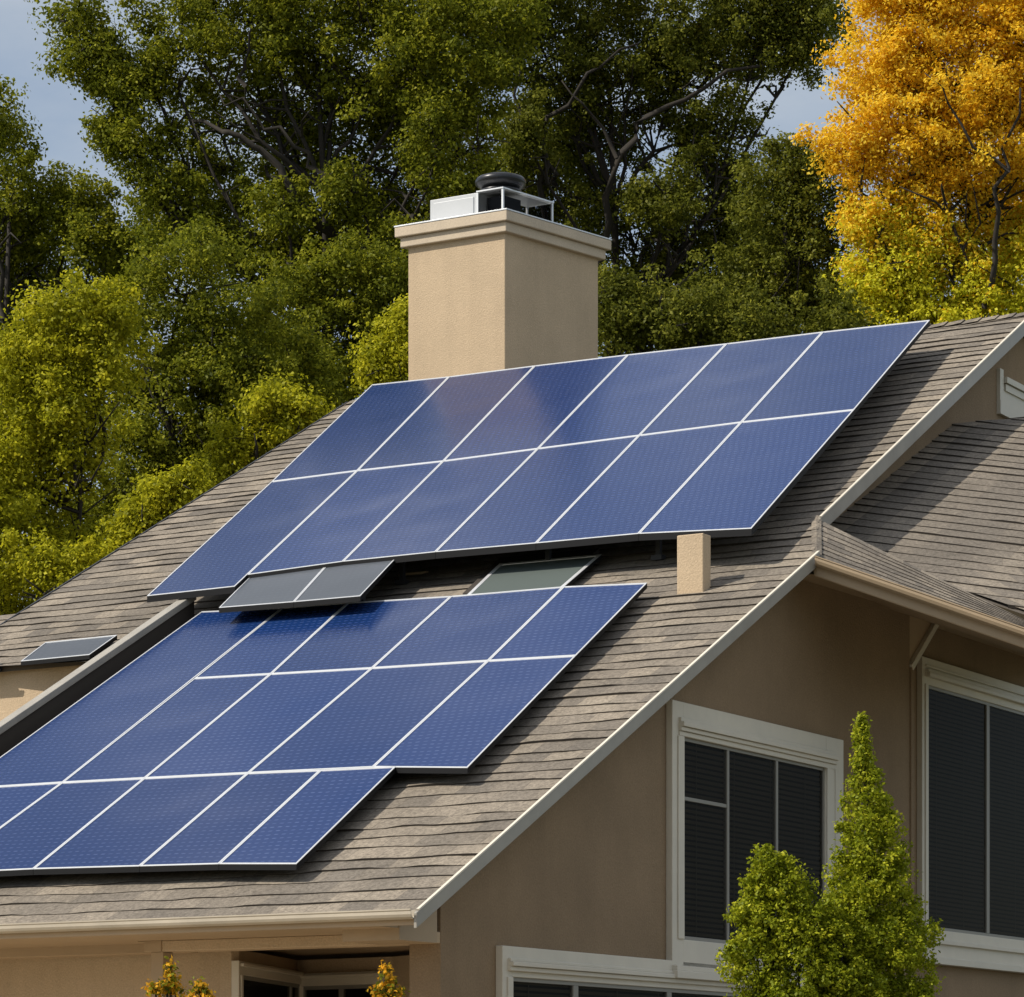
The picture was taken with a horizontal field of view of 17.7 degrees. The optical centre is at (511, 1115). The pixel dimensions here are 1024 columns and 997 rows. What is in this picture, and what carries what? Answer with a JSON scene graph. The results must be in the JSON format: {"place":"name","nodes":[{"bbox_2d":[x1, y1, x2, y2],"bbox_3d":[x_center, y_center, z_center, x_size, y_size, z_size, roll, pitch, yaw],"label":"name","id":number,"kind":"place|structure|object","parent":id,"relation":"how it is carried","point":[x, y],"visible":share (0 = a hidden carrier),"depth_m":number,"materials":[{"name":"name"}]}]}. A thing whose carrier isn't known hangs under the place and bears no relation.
{"place":"outdoors","nodes":[
{"label":"outdoors","id":0,"kind":"place"},
{"bbox_2d":[140,955,185,996],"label":"flowering shrub","id":1,"kind":"object","parent":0,"point":[170,986],"visible":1,"depth_m":25.57,"materials":[{"name":"yellow plant"}]},
{"bbox_2d":[183,976,215,996],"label":"flowering shrub","id":2,"kind":"object","parent":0,"point":[200,988],"visible":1,"depth_m":25.57,"materials":[{"name":"yellow plant"}]},
{"bbox_2d":[366,960,410,996],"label":"flowering shrub","id":3,"kind":"object","parent":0,"point":[386,988],"visible":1,"depth_m":25.57,"materials":[{"name":"yellow plant"}]},
{"bbox_2d":[0,0,1023,597],"label":"sky","id":4,"kind":"structure","parent":0,"point":[54,106],"materials":[{"name":"blue"}]},
{"bbox_2d":[714,843,880,996],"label":"round shrub","id":5,"kind":"object","parent":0,"point":[767,940],"visible":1,"depth_m":25.98,"materials":[{"name":"green plant"}]},
{"bbox_2d":[801,711,945,996],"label":"conical shrub","id":6,"kind":"object","parent":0,"point":[866,862],"visible":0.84,"depth_m":26.35,"materials":[{"name":"green plant"}]},
{"label":"ground","id":7,"kind":"structure","parent":0,"visible":0},
{"bbox_2d":[0,266,162,614],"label":"broadleaf tree","id":8,"kind":"object","parent":7,"relation":"on","point":[92,320],"visible":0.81,"depth_m":48.54,"materials":[{"name":"green plant"}]},
{"bbox_2d":[0,74,180,561],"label":"broadleaf tree","id":9,"kind":"object","parent":7,"relation":"on","point":[29,216],"visible":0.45,"depth_m":59.80,"materials":[{"name":"green plant"}]},
{"bbox_2d":[9,454,217,601],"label":"broadleaf tree","id":10,"kind":"object","parent":7,"relation":"on","point":[165,496],"visible":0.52,"depth_m":46.74,"materials":[{"name":"green plant"}]},
{"bbox_2d":[47,213,349,550],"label":"broadleaf tree","id":11,"kind":"object","parent":7,"relation":"on","point":[218,376],"visible":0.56,"depth_m":52.60,"materials":[{"name":"green plant"}]},
{"bbox_2d":[185,368,337,485],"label":"broadleaf tree","id":12,"kind":"object","parent":7,"relation":"on","point":[275,417],"visible":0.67,"depth_m":49.26,"materials":[{"name":"green plant"}]},
{"bbox_2d":[24,0,557,341],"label":"broadleaf tree","id":13,"kind":"object","parent":7,"relation":"on","point":[398,94],"visible":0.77,"depth_m":57.55,"materials":[{"name":"green plant"}]},
{"bbox_2d":[209,206,429,428],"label":"broadleaf tree","id":14,"kind":"object","parent":7,"relation":"on","point":[381,283],"visible":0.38,"depth_m":55.51,"materials":[{"name":"green plant"}]},
{"bbox_2d":[342,293,408,396],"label":"broadleaf tree","id":15,"kind":"object","parent":7,"relation":"on","point":[386,360],"visible":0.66,"depth_m":50.22,"materials":[{"name":"green plant"}]},
{"bbox_2d":[0,172,1023,996],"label":"house","id":16,"kind":"structure","parent":7,"relation":"on","point":[664,754],"depth_m":32.70,"materials":[{"name":"beige paint"}]},
{"bbox_2d":[21,635,116,665],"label":"grey panel","id":17,"kind":"object","parent":16,"relation":"attached to","point":[69,650],"visible":1,"depth_m":35.78,"materials":[{"name":"glass"}]},
{"bbox_2d":[231,960,303,996],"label":"window","id":18,"kind":"structure","parent":16,"relation":"in","point":[248,979],"depth_m":29.50,"materials":[{"name":"paint"}]},
{"bbox_2d":[299,971,390,996],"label":"window","id":19,"kind":"structure","parent":16,"relation":"in","point":[334,984],"depth_m":30.51,"materials":[{"name":"paint"}]},
{"bbox_2d":[496,945,760,996],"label":"window","id":20,"kind":"structure","parent":16,"relation":"in","point":[520,971],"depth_m":29.03,"materials":[{"name":"paint"}]},
{"bbox_2d":[395,376,886,584],"bbox_3d":[0.073,-7.347,37.755,8.400,3.362,5.770,0,0,30],"label":"mounting rack","id":21,"kind":"object","parent":16,"relation":"on","point":[657,556],"visible":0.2,"depth_m":34.29,"materials":[{"name":"grey metal"}]},
{"bbox_2d":[147,470,356,602],"bbox_3d":[-2.932,-6.617,37.371,1.178,2.050,4.049,0,0,17],"label":"solar panel","id":22,"kind":"object","parent":21,"relation":"on","point":[232,553],"visible":1,"depth_m":37.13,"materials":[{"name":"glass"}]},
{"bbox_2d":[248,461,442,577],"bbox_3d":[-1.820,-6.715,37.013,1.168,1.853,3.601,0,0,18],"label":"solar panel","id":23,"kind":"object","parent":21,"relation":"attached to","point":[346,519],"visible":1,"depth_m":36.82,"materials":[{"name":"glass"}]},
{"bbox_2d":[273,376,448,480],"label":"solar panel","id":24,"kind":"object","parent":21,"relation":"on","point":[357,434],"visible":1,"depth_m":40.97,"materials":[{"name":"glass"}]},
{"bbox_2d":[343,448,537,564],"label":"solar panel","id":25,"kind":"object","parent":21,"relation":"on","point":[435,510],"visible":1,"depth_m":36.26,"materials":[{"name":"glass"}]},
{"bbox_2d":[358,365,534,469],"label":"solar panel","id":26,"kind":"object","parent":21,"relation":"attached to","point":[445,418],"visible":1,"depth_m":40.35,"materials":[{"name":"glass"}]},
{"bbox_2d":[444,354,627,460],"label":"solar panel","id":27,"kind":"object","parent":21,"relation":"attached to","point":[536,406],"visible":1,"depth_m":39.71,"materials":[{"name":"glass"}]},
{"bbox_2d":[436,435,638,558],"bbox_3d":[0.273,-6.758,35.792,1.274,1.853,3.603,0,0,20],"label":"solar panel","id":28,"kind":"object","parent":21,"relation":"attached to","point":[531,500],"visible":1,"depth_m":35.62,"materials":[{"name":"glass"}]},
{"bbox_2d":[539,343,726,447],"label":"solar panel","id":29,"kind":"object","parent":21,"relation":"attached to","point":[633,394],"visible":1,"depth_m":39.03,"materials":[{"name":"glass"}]},
{"bbox_2d":[536,422,740,549],"bbox_3d":[1.360,-6.763,35.173,1.247,1.891,3.645,0,0,21],"label":"solar panel","id":30,"kind":"object","parent":21,"relation":"attached to","point":[628,494],"visible":1,"depth_m":34.99,"materials":[{"name":"glass"}]},
{"bbox_2d":[640,332,821,434],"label":"solar panel","id":31,"kind":"object","parent":21,"relation":"attached to","point":[734,382],"visible":1,"depth_m":38.34,"materials":[{"name":"glass"}]},
{"bbox_2d":[639,409,853,540],"bbox_3d":[2.457,-6.713,34.451,1.362,1.990,3.876,0,0,22],"label":"solar panel","id":32,"kind":"object","parent":21,"relation":"on","point":[744,478],"visible":0.99,"depth_m":34.28,"materials":[{"name":"glass"}]},
{"bbox_2d":[742,320,929,421],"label":"solar panel","id":33,"kind":"object","parent":21,"relation":"on","point":[839,370],"visible":1,"depth_m":37.62,"materials":[{"name":"glass"}]},
{"bbox_2d":[666,700,842,985],"bbox_3d":[2.446,-2.560,32.047,0.156,2.580,3.910,0,0,30],"label":"window","id":34,"kind":"structure","parent":16,"relation":"in","point":[734,783],"depth_m":31.44,"materials":[{"name":"paint"}]},
{"bbox_2d":[917,656,1023,973],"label":"window","id":35,"kind":"structure","parent":16,"relation":"in","point":[970,725],"depth_m":37.95,"materials":[{"name":"paint"}]},
{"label":"mounting rack","id":36,"kind":"object","parent":16,"relation":"on","visible":0},
{"bbox_2d":[219,568,323,612],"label":"grey panel","id":37,"kind":"object","parent":36,"relation":"on","point":[285,590],"visible":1,"depth_m":34.85,"materials":[{"name":"glass"}]},
{"bbox_2d":[294,560,395,606],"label":"grey panel","id":38,"kind":"object","parent":36,"relation":"on","point":[345,584],"visible":1,"depth_m":34.41,"materials":[{"name":"glass"}]},
{"bbox_2d":[417,0,864,353],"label":"broadleaf tree","id":39,"kind":"object","parent":7,"relation":"on","point":[679,53],"visible":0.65,"depth_m":61.60,"materials":[{"name":"green plant"}]},
{"bbox_2d":[598,261,888,357],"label":"broadleaf tree","id":40,"kind":"object","parent":7,"relation":"on","point":[632,315],"visible":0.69,"depth_m":52.76,"materials":[{"name":"green plant"}]},
{"bbox_2d":[654,127,877,349],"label":"broadleaf tree","id":41,"kind":"object","parent":7,"relation":"on","point":[788,268],"visible":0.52,"depth_m":56.58,"materials":[{"name":"green plant"}]},
{"bbox_2d":[788,0,1023,326],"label":"autumn tree","id":42,"kind":"object","parent":7,"relation":"on","point":[908,269],"visible":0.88,"depth_m":54.58,"materials":[{"name":"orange plant"}]},
{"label":"mounting rack","id":43,"kind":"object","parent":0,"visible":0},
{"bbox_2d":[0,782,61,826],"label":"solar panel","id":44,"kind":"object","parent":43,"relation":"on","point":[15,800],"visible":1,"depth_m":30.84,"materials":[{"name":"glass"}]},
{"bbox_2d":[0,778,143,875],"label":"solar panel","id":45,"kind":"object","parent":43,"relation":"on","point":[36,833],"visible":1,"depth_m":29.95,"materials":[{"name":"glass"}]},
{"bbox_2d":[33,773,246,874],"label":"solar panel","id":46,"kind":"object","parent":43,"relation":"on","point":[134,828],"visible":1,"depth_m":29.21,"materials":[{"name":"glass"}]},
{"bbox_2d":[0,608,281,785],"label":"solar panel","id":47,"kind":"object","parent":43,"relation":"on","point":[73,739],"visible":0.9,"depth_m":33.09,"materials":[{"name":"glass"}]},
{"bbox_2d":[63,674,269,781],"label":"solar panel","id":48,"kind":"object","parent":43,"relation":"on","point":[148,744],"visible":1,"depth_m":31.75,"materials":[{"name":"glass"}]},
{"bbox_2d":[140,770,319,871],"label":"solar panel","id":49,"kind":"object","parent":43,"relation":"on","point":[212,836],"visible":1,"depth_m":28.67,"materials":[{"name":"glass"}]},
{"bbox_2d":[145,668,370,777],"bbox_3d":[-2.396,-3.724,31.227,1.223,1.331,2.524,0,0,26],"label":"solar panel","id":50,"kind":"object","parent":43,"relation":"on","point":[255,726],"visible":1,"depth_m":31.18,"materials":[{"name":"glass"}]},
{"bbox_2d":[195,603,346,677],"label":"solar panel","id":51,"kind":"object","parent":43,"relation":"on","point":[270,645],"visible":0.83,"depth_m":33.71,"materials":[{"name":"glass"}]},
{"bbox_2d":[219,766,395,869],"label":"solar panel","id":52,"kind":"object","parent":43,"relation":"on","point":[306,821],"visible":1,"depth_m":28.20,"materials":[{"name":"glass"}]},
{"bbox_2d":[271,596,450,673],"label":"solar panel","id":53,"kind":"object","parent":43,"relation":"on","point":[359,635],"visible":0.87,"depth_m":33.16,"materials":[{"name":"glass"}]},
{"bbox_2d":[248,660,487,772],"bbox_3d":[-1.296,-3.694,30.523,1.362,1.321,2.516,0,0,26],"label":"solar panel","id":54,"kind":"object","parent":43,"relation":"on","point":[371,717],"visible":1,"depth_m":30.47,"materials":[{"name":"glass"}]},
{"bbox_2d":[373,586,562,667],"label":"solar panel","id":55,"kind":"object","parent":43,"relation":"on","point":[471,627],"visible":1,"depth_m":32.43,"materials":[{"name":"glass"}]},
{"bbox_2d":[373,655,575,773],"bbox_3d":[-0.306,-3.642,29.831,1.044,1.368,2.599,0,0,25],"label":"solar panel","id":56,"kind":"object","parent":43,"relation":"on","point":[465,727],"visible":1,"depth_m":29.73,"materials":[{"name":"glass"}]},
{"bbox_2d":[489,583,646,660],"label":"solar panel","id":57,"kind":"object","parent":43,"relation":"on","point":[578,621],"visible":1,"depth_m":31.77,"materials":[{"name":"glass"}]}
]}

